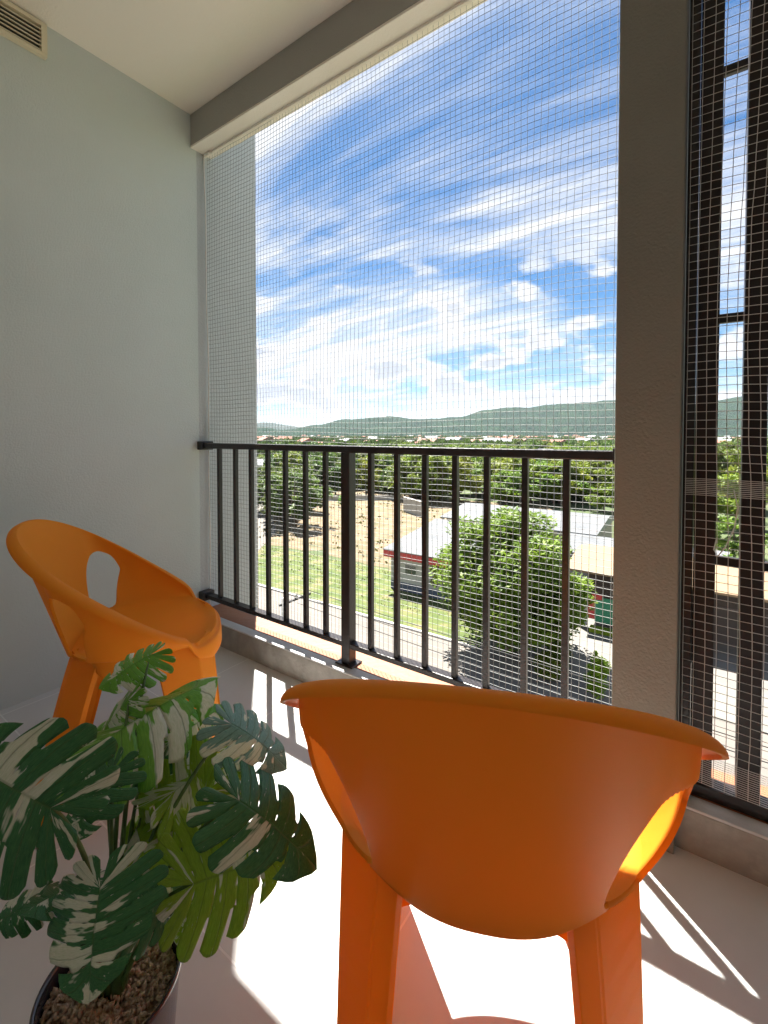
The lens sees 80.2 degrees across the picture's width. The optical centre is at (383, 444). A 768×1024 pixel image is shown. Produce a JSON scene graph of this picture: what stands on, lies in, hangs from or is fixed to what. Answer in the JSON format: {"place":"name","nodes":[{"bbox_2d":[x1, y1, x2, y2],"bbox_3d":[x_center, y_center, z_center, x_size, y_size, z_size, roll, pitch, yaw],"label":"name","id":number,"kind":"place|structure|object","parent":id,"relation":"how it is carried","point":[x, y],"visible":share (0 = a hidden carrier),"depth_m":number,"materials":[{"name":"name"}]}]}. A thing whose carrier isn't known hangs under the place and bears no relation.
{"place":"outdoors","nodes":[
{"label":"outdoors","id":0,"kind":"place"},
{"bbox_2d":[0,26,200,709],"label":"wall","id":1,"kind":"structure","parent":0,"point":[99,405],"depth_m":2.02,"materials":[{"name":"paint"}]},
{"bbox_2d":[0,0,47,60],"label":"vent grille","id":2,"kind":"object","parent":1,"relation":"attached to","point":[20,27],"visible":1,"depth_m":1.80,"materials":[{"name":"beige plastic"}]},
{"bbox_2d":[8,0,352,114],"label":"ceiling","id":3,"kind":"structure","parent":0,"point":[190,57],"depth_m":1.91,"materials":[{"name":"paint"}]},
{"bbox_2d":[190,0,487,159],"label":"ceiling beam","id":4,"kind":"structure","parent":3,"relation":"attached to","point":[349,40],"depth_m":1.91,"materials":[{"name":"paint"}]},
{"bbox_2d":[203,156,210,603],"bbox_3d":[-0.961,-0.337,2.485,0.024,2.433,0.019,1,2,35],"label":"edge cord","id":5,"kind":"object","parent":4,"relation":"hanging from","point":[208,366],"visible":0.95,"depth_m":2.47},
{"bbox_2d":[207,0,619,705],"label":"bird net","id":6,"kind":"object","parent":4,"relation":"hanging from","point":[447,414],"visible":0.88,"depth_m":1.70,"materials":[{"name":"plastic"}]},
{"bbox_2d":[681,0,767,808],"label":"bird net","id":7,"kind":"object","parent":4,"relation":"hanging from","point":[726,419],"visible":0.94,"depth_m":1.14,"materials":[{"name":"plastic"}]},
{"bbox_2d":[713,490,738,555],"bbox_3d":[0.848,0.195,1.131,0.049,0.167,0.021,1,2,35],"label":"loose cord","id":8,"kind":"object","parent":7,"relation":"hanging from","point":[732,530],"visible":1,"depth_m":1.12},
{"bbox_2d":[257,493,275,550],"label":"side lane","id":9,"kind":"structure","parent":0,"point":[261,542],"depth_m":70.15,"materials":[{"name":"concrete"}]},
{"bbox_2d":[257,422,299,429],"bbox_3d":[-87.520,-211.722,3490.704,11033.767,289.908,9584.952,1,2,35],"label":"hills","id":10,"kind":"structure","parent":0,"point":[284,427],"depth_m":5614.92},
{"bbox_2d":[0,647,767,1023],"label":"floor","id":11,"kind":"structure","parent":0,"point":[704,941],"depth_m":0.95,"materials":[{"name":"tile"}]},
{"bbox_2d":[6,519,221,825],"bbox_3d":[-0.835,0.638,1.491,0.581,0.811,0.635,-1,2,-22],"label":"armchair","id":12,"kind":"object","parent":11,"relation":"on","point":[155,604],"visible":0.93,"depth_m":1.41,"materials":[{"name":"orange plastic"}]},
{"bbox_2d":[0,641,316,1023],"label":"potted plant","id":13,"kind":"object","parent":11,"relation":"on","point":[123,953],"visible":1,"depth_m":0.70,"materials":[{"name":"green plant"}]},
{"bbox_2d":[280,679,728,1023],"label":"armchair","id":14,"kind":"object","parent":11,"relation":"on","point":[505,814],"visible":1,"depth_m":0.56,"materials":[{"name":"orange plastic"}]},
{"bbox_2d":[612,0,689,853],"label":"column","id":15,"kind":"structure","parent":11,"relation":"on","point":[652,211],"depth_m":1.18,"materials":[{"name":"paint"}]},
{"bbox_2d":[271,489,553,569],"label":"dry field","id":16,"kind":"structure","parent":0,"point":[386,527],"depth_m":72.49,"materials":[{"name":"soil"}]},
{"bbox_2d":[257,476,264,506],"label":"leafy tree","id":17,"kind":"object","parent":16,"relation":"on","point":[260,483],"visible":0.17,"depth_m":82.77,"materials":[{"name":"green plant"}]},
{"bbox_2d":[259,485,296,520],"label":"leafy tree","id":18,"kind":"object","parent":16,"relation":"on","point":[291,497],"visible":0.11,"depth_m":75.72,"materials":[{"name":"green plant"}]},
{"bbox_2d":[264,466,302,499],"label":"leafy tree","id":19,"kind":"object","parent":16,"relation":"on","point":[299,468],"visible":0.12,"depth_m":82.95,"materials":[{"name":"green plant"}]},
{"bbox_2d":[262,471,333,525],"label":"leafy tree","id":20,"kind":"object","parent":16,"relation":"on","point":[299,502],"visible":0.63,"depth_m":70.25,"materials":[{"name":"green plant"}]},
{"bbox_2d":[277,467,318,485],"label":"leafy tree","id":21,"kind":"object","parent":16,"relation":"on","point":[312,471],"visible":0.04,"depth_m":93.86,"materials":[{"name":"green plant"}]},
{"bbox_2d":[299,486,322,511],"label":"leafy tree","id":22,"kind":"object","parent":16,"relation":"on","point":[319,501],"visible":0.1,"depth_m":83.32,"materials":[{"name":"green plant"}]},
{"bbox_2d":[311,452,339,484],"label":"leafy tree","id":23,"kind":"object","parent":16,"relation":"on","point":[331,456],"visible":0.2,"depth_m":107.41,"materials":[{"name":"green plant"}]},
{"bbox_2d":[314,465,340,491],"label":"leafy tree","id":24,"kind":"object","parent":16,"relation":"on","point":[317,474],"visible":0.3,"depth_m":103.63,"materials":[{"name":"green plant"}]},
{"bbox_2d":[319,464,340,495],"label":"leafy tree","id":25,"kind":"object","parent":16,"relation":"on","point":[336,470],"visible":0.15,"depth_m":104.15,"materials":[{"name":"green plant"}]},
{"bbox_2d":[337,452,367,482],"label":"leafy tree","id":26,"kind":"object","parent":16,"relation":"on","point":[338,455],"visible":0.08,"depth_m":106.35,"materials":[{"name":"green plant"}]},
{"bbox_2d":[321,495,393,500],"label":"boundary wall","id":27,"kind":"structure","parent":16,"relation":"on","point":[381,497],"depth_m":100.07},
{"bbox_2d":[356,457,381,494],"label":"leafy tree","id":28,"kind":"object","parent":16,"relation":"on","point":[365,479],"visible":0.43,"depth_m":104.38,"materials":[{"name":"green plant"}]},
{"bbox_2d":[378,468,391,493],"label":"leafy tree","id":29,"kind":"object","parent":16,"relation":"on","point":[386,474],"visible":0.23,"depth_m":109.75,"materials":[{"name":"green plant"}]},
{"bbox_2d":[381,475,393,494],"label":"leafy tree","id":30,"kind":"object","parent":16,"relation":"on","point":[385,478],"visible":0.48,"depth_m":106.28,"materials":[{"name":"green plant"}]},
{"bbox_2d":[258,489,518,614],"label":"weeds","id":31,"kind":"object","parent":16,"relation":"on","point":[360,522],"visible":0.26,"depth_m":60.34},
{"bbox_2d":[384,460,418,496],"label":"leafy tree","id":32,"kind":"object","parent":16,"relation":"on","point":[401,483],"visible":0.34,"depth_m":101.16,"materials":[{"name":"green plant"}]},
{"bbox_2d":[403,497,420,515],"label":"boundary wall","id":33,"kind":"structure","parent":16,"relation":"on","point":[411,505],"depth_m":82.80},
{"bbox_2d":[400,468,429,498],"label":"leafy tree","id":34,"kind":"object","parent":16,"relation":"on","point":[408,479],"visible":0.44,"depth_m":97.53,"materials":[{"name":"green plant"}]},
{"bbox_2d":[391,455,440,497],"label":"leafy tree","id":35,"kind":"object","parent":16,"relation":"on","point":[408,463],"visible":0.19,"depth_m":100.72,"materials":[{"name":"green plant"}]},
{"bbox_2d":[407,468,447,500],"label":"leafy tree","id":36,"kind":"object","parent":16,"relation":"on","point":[437,493],"visible":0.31,"depth_m":95.60,"materials":[{"name":"green plant"}]},
{"bbox_2d":[410,455,461,500],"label":"leafy tree","id":37,"kind":"object","parent":16,"relation":"on","point":[437,464],"visible":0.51,"depth_m":95.73,"materials":[{"name":"green plant"}]},
{"bbox_2d":[438,456,482,501],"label":"leafy tree","id":38,"kind":"object","parent":16,"relation":"on","point":[462,485],"visible":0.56,"depth_m":95.83,"materials":[{"name":"green plant"}]},
{"bbox_2d":[481,471,531,504],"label":"leafy tree","id":39,"kind":"object","parent":16,"relation":"on","point":[505,491],"visible":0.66,"depth_m":90.95,"materials":[{"name":"green plant"}]},
{"bbox_2d":[491,467,540,504],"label":"leafy tree","id":40,"kind":"object","parent":16,"relation":"on","point":[509,482],"visible":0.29,"depth_m":91.82,"materials":[{"name":"green plant"}]},
{"bbox_2d":[255,0,748,426],"label":"sky","id":41,"kind":"structure","parent":0,"point":[560,375],"materials":[{"name":"blue"}]},
{"bbox_2d":[257,397,767,435],"bbox_3d":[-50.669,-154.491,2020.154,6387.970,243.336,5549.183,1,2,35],"label":"hills","id":42,"kind":"structure","parent":0,"point":[523,426],"depth_m":2724.39,"materials":[{"name":"plant"}]},
{"bbox_2d":[258,586,767,786],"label":"road","id":43,"kind":"structure","parent":0,"point":[577,683],"depth_m":29.05,"materials":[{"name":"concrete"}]},
{"bbox_2d":[279,592,310,615],"bbox_3d":[-3.805,10.231,19.661,0.323,7.743,1.800,1,2,35],"label":"road marking","id":44,"kind":"object","parent":43,"relation":"on","point":[281,602],"visible":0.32,"depth_m":18.95,"materials":[{"name":"paint"}]},
{"bbox_2d":[290,600,767,762],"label":"power cable","id":45,"kind":"object","parent":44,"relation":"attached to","point":[481,667],"visible":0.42,"depth_m":14.18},
{"bbox_2d":[297,594,767,747],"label":"power cable","id":46,"kind":"object","parent":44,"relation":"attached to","point":[506,664],"visible":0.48,"depth_m":14.39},
{"bbox_2d":[309,590,767,733],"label":"power cable","id":47,"kind":"object","parent":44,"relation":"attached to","point":[506,653],"visible":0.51,"depth_m":14.88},
{"bbox_2d":[533,649,560,681],"bbox_3d":[9.639,13.102,26.668,1.774,1.871,1.621,1,2,35],"label":"round shrub","id":48,"kind":"object","parent":43,"relation":"on","point":[544,672],"visible":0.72,"depth_m":26.55,"materials":[{"name":"green plant"}]},
{"bbox_2d":[583,651,611,699],"bbox_3d":[11.643,12.713,24.939,1.407,2.732,1.455,1,2,35],"label":"columnar shrub","id":49,"kind":"object","parent":43,"relation":"on","point":[601,662],"visible":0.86,"depth_m":24.80,"materials":[{"name":"green plant"}]},
{"bbox_2d":[265,436,767,733],"bbox_3d":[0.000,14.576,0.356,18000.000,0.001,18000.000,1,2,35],"label":"ground","id":50,"kind":"structure","parent":0,"point":[577,502],"depth_m":91.55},
{"bbox_2d":[196,135,257,607],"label":"wall","id":51,"kind":"structure","parent":50,"relation":"on","point":[249,408],"depth_m":2.60,"materials":[{"name":"grey paint"}]},
{"bbox_2d":[257,459,272,477],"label":"warehouse","id":52,"kind":"structure","parent":50,"relation":"on","point":[259,465],"depth_m":147.20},
{"bbox_2d":[257,465,282,477],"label":"leafy tree","id":53,"kind":"object","parent":50,"relation":"on","point":[260,470],"visible":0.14,"depth_m":107.19,"materials":[{"name":"green plant"}]},
{"bbox_2d":[263,451,281,465],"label":"leafy tree","id":54,"kind":"object","parent":50,"relation":"on","point":[273,458],"visible":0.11,"depth_m":120.14,"materials":[{"name":"green plant"}]},
{"bbox_2d":[272,439,291,456],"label":"leafy tree","id":55,"kind":"object","parent":50,"relation":"on","point":[287,441],"visible":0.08,"depth_m":185.03,"materials":[{"name":"green plant"}]},
{"bbox_2d":[273,451,300,469],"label":"leafy tree","id":56,"kind":"object","parent":50,"relation":"on","point":[290,458],"visible":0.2,"depth_m":115.96,"materials":[{"name":"green plant"}]},
{"bbox_2d":[290,456,321,470],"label":"leafy tree","id":57,"kind":"object","parent":50,"relation":"on","point":[301,463],"visible":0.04,"depth_m":114.90,"materials":[{"name":"green plant"}]},
{"bbox_2d":[299,442,321,460],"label":"leafy tree","id":58,"kind":"object","parent":50,"relation":"on","point":[316,453],"visible":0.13,"depth_m":133.09,"materials":[{"name":"green plant"}]},
{"bbox_2d":[259,584,476,648],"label":"road kerb","id":59,"kind":"structure","parent":50,"relation":"on","point":[375,618],"depth_m":34.92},
{"bbox_2d":[356,444,379,459],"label":"leafy tree","id":60,"kind":"object","parent":50,"relation":"on","point":[359,455],"visible":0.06,"depth_m":123.68,"materials":[{"name":"green plant"}]},
{"bbox_2d":[258,545,482,646],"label":"grass verge","id":61,"kind":"object","parent":50,"relation":"on","point":[383,592],"depth_m":42.15,"materials":[{"name":"plant"}]},
{"bbox_2d":[429,548,450,591],"bbox_3d":[5.361,11.343,40.234,3.028,4.726,2.670,0,1,-13],"label":"tree","id":62,"kind":"object","parent":61,"relation":"on","point":[434,577],"visible":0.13,"depth_m":39.80,"materials":[{"name":"green plant"}]},
{"bbox_2d":[383,519,548,601],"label":"shed","id":63,"kind":"structure","parent":61,"relation":"on","point":[418,557],"depth_m":42.21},
{"bbox_2d":[404,564,416,576],"bbox_3d":[2.443,11.462,41.802,1.300,1.000,0.058,1,2,35],"label":"window","id":64,"kind":"structure","parent":63,"relation":"in","point":[407,571],"depth_m":41.77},
{"bbox_2d":[364,453,391,490],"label":"leafy tree","id":65,"kind":"object","parent":50,"relation":"on","point":[377,457],"visible":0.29,"depth_m":115.80,"materials":[{"name":"green plant"}]},
{"bbox_2d":[367,456,393,481],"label":"leafy tree","id":66,"kind":"object","parent":50,"relation":"on","point":[387,464],"visible":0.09,"depth_m":116.32,"materials":[{"name":"green plant"}]},
{"bbox_2d":[416,439,435,446],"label":"leafy tree","id":67,"kind":"object","parent":50,"relation":"on","point":[425,442],"visible":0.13,"depth_m":227.37,"materials":[{"name":"green plant"}]},
{"bbox_2d":[452,442,467,447],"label":"leafy tree","id":68,"kind":"object","parent":50,"relation":"on","point":[457,446],"visible":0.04,"depth_m":172.95,"materials":[{"name":"green plant"}]},
{"bbox_2d":[459,467,491,495],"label":"leafy tree","id":69,"kind":"object","parent":50,"relation":"on","point":[478,471],"visible":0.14,"depth_m":105.03,"materials":[{"name":"green plant"}]},
{"bbox_2d":[471,457,499,474],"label":"leafy tree","id":70,"kind":"object","parent":50,"relation":"on","point":[480,466],"visible":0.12,"depth_m":108.37,"materials":[{"name":"green plant"}]},
{"bbox_2d":[468,459,512,495],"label":"leafy tree","id":71,"kind":"object","parent":50,"relation":"on","point":[496,461],"visible":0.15,"depth_m":101.78,"materials":[{"name":"green plant"}]},
{"bbox_2d":[493,438,511,441],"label":"house","id":72,"kind":"structure","parent":50,"relation":"on","point":[503,440],"depth_m":498.60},
{"bbox_2d":[257,435,767,455],"bbox_3d":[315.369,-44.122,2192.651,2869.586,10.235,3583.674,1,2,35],"label":"woodland","id":73,"kind":"object","parent":50,"relation":"on","point":[369,441],"visible":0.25,"depth_m":492.31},
{"bbox_2d":[495,458,541,501],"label":"leafy tree","id":74,"kind":"object","parent":50,"relation":"on","point":[516,461],"visible":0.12,"depth_m":97.26,"materials":[{"name":"green plant"}]},
{"bbox_2d":[512,436,524,445],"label":"leafy tree","id":75,"kind":"object","parent":50,"relation":"on","point":[517,441],"visible":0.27,"depth_m":288.82,"materials":[{"name":"green plant"}]},
{"bbox_2d":[495,466,544,501],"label":"leafy tree","id":76,"kind":"object","parent":50,"relation":"on","point":[529,482],"visible":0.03,"depth_m":95.38,"materials":[{"name":"green plant"}]},
{"bbox_2d":[516,439,532,448],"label":"leafy tree","id":77,"kind":"object","parent":50,"relation":"on","point":[528,443],"visible":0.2,"depth_m":190.79,"materials":[{"name":"green plant"}]},
{"bbox_2d":[440,503,613,538],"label":"hall","id":78,"kind":"structure","parent":50,"relation":"on","point":[596,520],"depth_m":57.24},
{"bbox_2d":[516,464,551,503],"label":"leafy tree","id":79,"kind":"object","parent":50,"relation":"on","point":[542,488],"visible":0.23,"depth_m":93.18,"materials":[{"name":"green plant"}]},
{"bbox_2d":[527,439,542,448],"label":"leafy tree","id":80,"kind":"object","parent":50,"relation":"on","point":[538,443],"visible":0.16,"depth_m":201.29,"materials":[{"name":"green plant"}]},
{"bbox_2d":[538,438,549,448],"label":"leafy tree","id":81,"kind":"object","parent":50,"relation":"on","point":[544,443],"visible":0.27,"depth_m":247.42,"materials":[{"name":"green plant"}]},
{"bbox_2d":[541,459,572,477],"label":"leafy tree","id":82,"kind":"object","parent":50,"relation":"on","point":[552,461],"visible":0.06,"depth_m":98.32,"materials":[{"name":"green plant"}]},
{"bbox_2d":[531,461,592,502],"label":"leafy tree","id":83,"kind":"object","parent":50,"relation":"on","point":[546,477],"visible":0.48,"depth_m":92.02,"materials":[{"name":"green plant"}]},
{"bbox_2d":[534,461,592,503],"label":"leafy tree","id":84,"kind":"object","parent":50,"relation":"on","point":[587,479],"visible":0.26,"depth_m":93.20,"materials":[{"name":"green plant"}]},
{"bbox_2d":[541,472,591,504],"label":"leafy tree","id":85,"kind":"object","parent":50,"relation":"on","point":[555,491],"visible":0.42,"depth_m":92.24,"materials":[{"name":"green plant"}]},
{"bbox_2d":[548,459,589,480],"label":"leafy tree","id":86,"kind":"object","parent":50,"relation":"on","point":[581,463],"visible":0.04,"depth_m":99.36,"materials":[{"name":"green plant"}]},
{"bbox_2d":[570,441,599,449],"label":"leafy tree","id":87,"kind":"object","parent":50,"relation":"on","point":[581,445],"visible":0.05,"depth_m":118.09,"materials":[{"name":"green plant"}]},
{"bbox_2d":[572,465,613,502],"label":"leafy tree","id":88,"kind":"object","parent":50,"relation":"on","point":[599,472],"visible":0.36,"depth_m":94.72,"materials":[{"name":"green plant"}]},
{"bbox_2d":[576,470,609,500],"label":"leafy tree","id":89,"kind":"object","parent":50,"relation":"on","point":[593,474],"visible":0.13,"depth_m":96.90,"materials":[{"name":"green plant"}]},
{"bbox_2d":[581,460,613,490],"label":"leafy tree","id":90,"kind":"object","parent":50,"relation":"on","point":[596,464],"visible":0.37,"depth_m":99.64,"materials":[{"name":"green plant"}]},
{"bbox_2d":[584,486,613,511],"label":"leafy tree","id":91,"kind":"object","parent":50,"relation":"on","point":[607,501],"visible":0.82,"depth_m":84.52,"materials":[{"name":"green plant"}]},
{"bbox_2d":[601,438,614,448],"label":"leafy tree","id":92,"kind":"object","parent":50,"relation":"on","point":[611,441],"visible":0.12,"depth_m":211.96,"materials":[{"name":"green plant"}]},
{"bbox_2d":[694,440,740,475],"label":"leafy tree","id":93,"kind":"object","parent":50,"relation":"on","point":[720,454],"visible":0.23,"depth_m":101.66,"materials":[{"name":"green plant"}]},
{"bbox_2d":[717,452,740,474],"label":"leafy tree","id":94,"kind":"object","parent":50,"relation":"on","point":[733,459],"visible":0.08,"depth_m":104.30,"materials":[{"name":"green plant"}]},
{"bbox_2d":[718,475,739,512],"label":"leafy tree","id":95,"kind":"object","parent":50,"relation":"on","point":[728,492],"visible":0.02,"depth_m":75.62,"materials":[{"name":"green plant"}]},
{"bbox_2d":[734,437,740,450],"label":"leafy tree","id":96,"kind":"object","parent":50,"relation":"on","point":[739,438],"visible":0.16,"depth_m":251.66,"materials":[{"name":"green plant"}]},
{"bbox_2d":[716,472,767,520],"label":"leafy tree","id":97,"kind":"object","parent":50,"relation":"on","point":[732,508],"visible":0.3,"depth_m":69.36,"materials":[{"name":"green plant"}]},
{"bbox_2d":[716,515,767,556],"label":"leafy tree","id":98,"kind":"object","parent":50,"relation":"on","point":[733,544],"visible":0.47,"depth_m":52.32,"materials":[{"name":"green plant"}]},
{"bbox_2d":[717,465,767,500],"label":"leafy tree","id":99,"kind":"object","parent":50,"relation":"on","point":[734,467],"visible":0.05,"depth_m":86.73,"materials":[{"name":"green plant"}]},
{"bbox_2d":[477,618,767,732],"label":"forecourt","id":100,"kind":"structure","parent":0,"point":[719,664],"depth_m":29.02,"materials":[{"name":"concrete"}]},
{"bbox_2d":[429,505,597,652],"bbox_3d":[8.267,9.071,30.451,10.749,9.750,10.404,0,1,-11],"label":"broad tree","id":101,"kind":"object","parent":100,"relation":"on","point":[478,532],"visible":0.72,"depth_m":27.83,"materials":[{"name":"green plant"}]},
{"bbox_2d":[539,640,570,672],"bbox_3d":[10.572,13.034,28.210,1.955,1.932,1.747,1,2,35],"label":"round shrub","id":102,"kind":"object","parent":100,"relation":"on","point":[556,649],"visible":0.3,"depth_m":27.96,"materials":[{"name":"green plant"}]},
{"bbox_2d":[547,638,573,658],"bbox_3d":[11.295,12.991,29.507,1.608,1.955,1.546,0,1,-17],"label":"round shrub","id":103,"kind":"object","parent":100,"relation":"on","point":[570,657],"visible":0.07,"depth_m":29.30,"materials":[{"name":"green plant"}]},
{"bbox_2d":[560,533,729,580],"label":"annexe","id":104,"kind":"structure","parent":100,"relation":"on","point":[584,540],"depth_m":46.73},
{"bbox_2d":[570,544,767,651],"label":"shop","id":105,"kind":"structure","parent":100,"relation":"on","point":[721,586],"depth_m":33.17,"materials":[{"name":"white"}]},
{"bbox_3d":[2.933,7.910,-0.083,9.585,13.349,0.135,1,2,35],"label":"facade","id":106,"kind":"object","parent":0,"visible":0},
{"bbox_2d":[212,604,767,823],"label":"ledge","id":107,"kind":"object","parent":106,"relation":"attached to","point":[382,669],"visible":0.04,"depth_m":2.03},
{"bbox_2d":[679,0,767,821],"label":"slatted screen","id":108,"kind":"object","parent":107,"relation":"on","point":[704,791],"visible":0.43,"depth_m":1.17,"materials":[{"name":"brown metal"}]},
{"bbox_2d":[220,617,767,886],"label":"balcony curb","id":109,"kind":"structure","parent":106,"relation":"on","point":[733,841],"depth_m":1.18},
{"bbox_2d":[197,441,614,698],"bbox_3d":[-0.155,0.453,1.906,2.035,0.920,0.072,1,2,35],"label":"railing","id":110,"kind":"object","parent":109,"relation":"on","point":[347,642],"visible":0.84,"depth_m":1.82,"materials":[{"name":"brown metal"}]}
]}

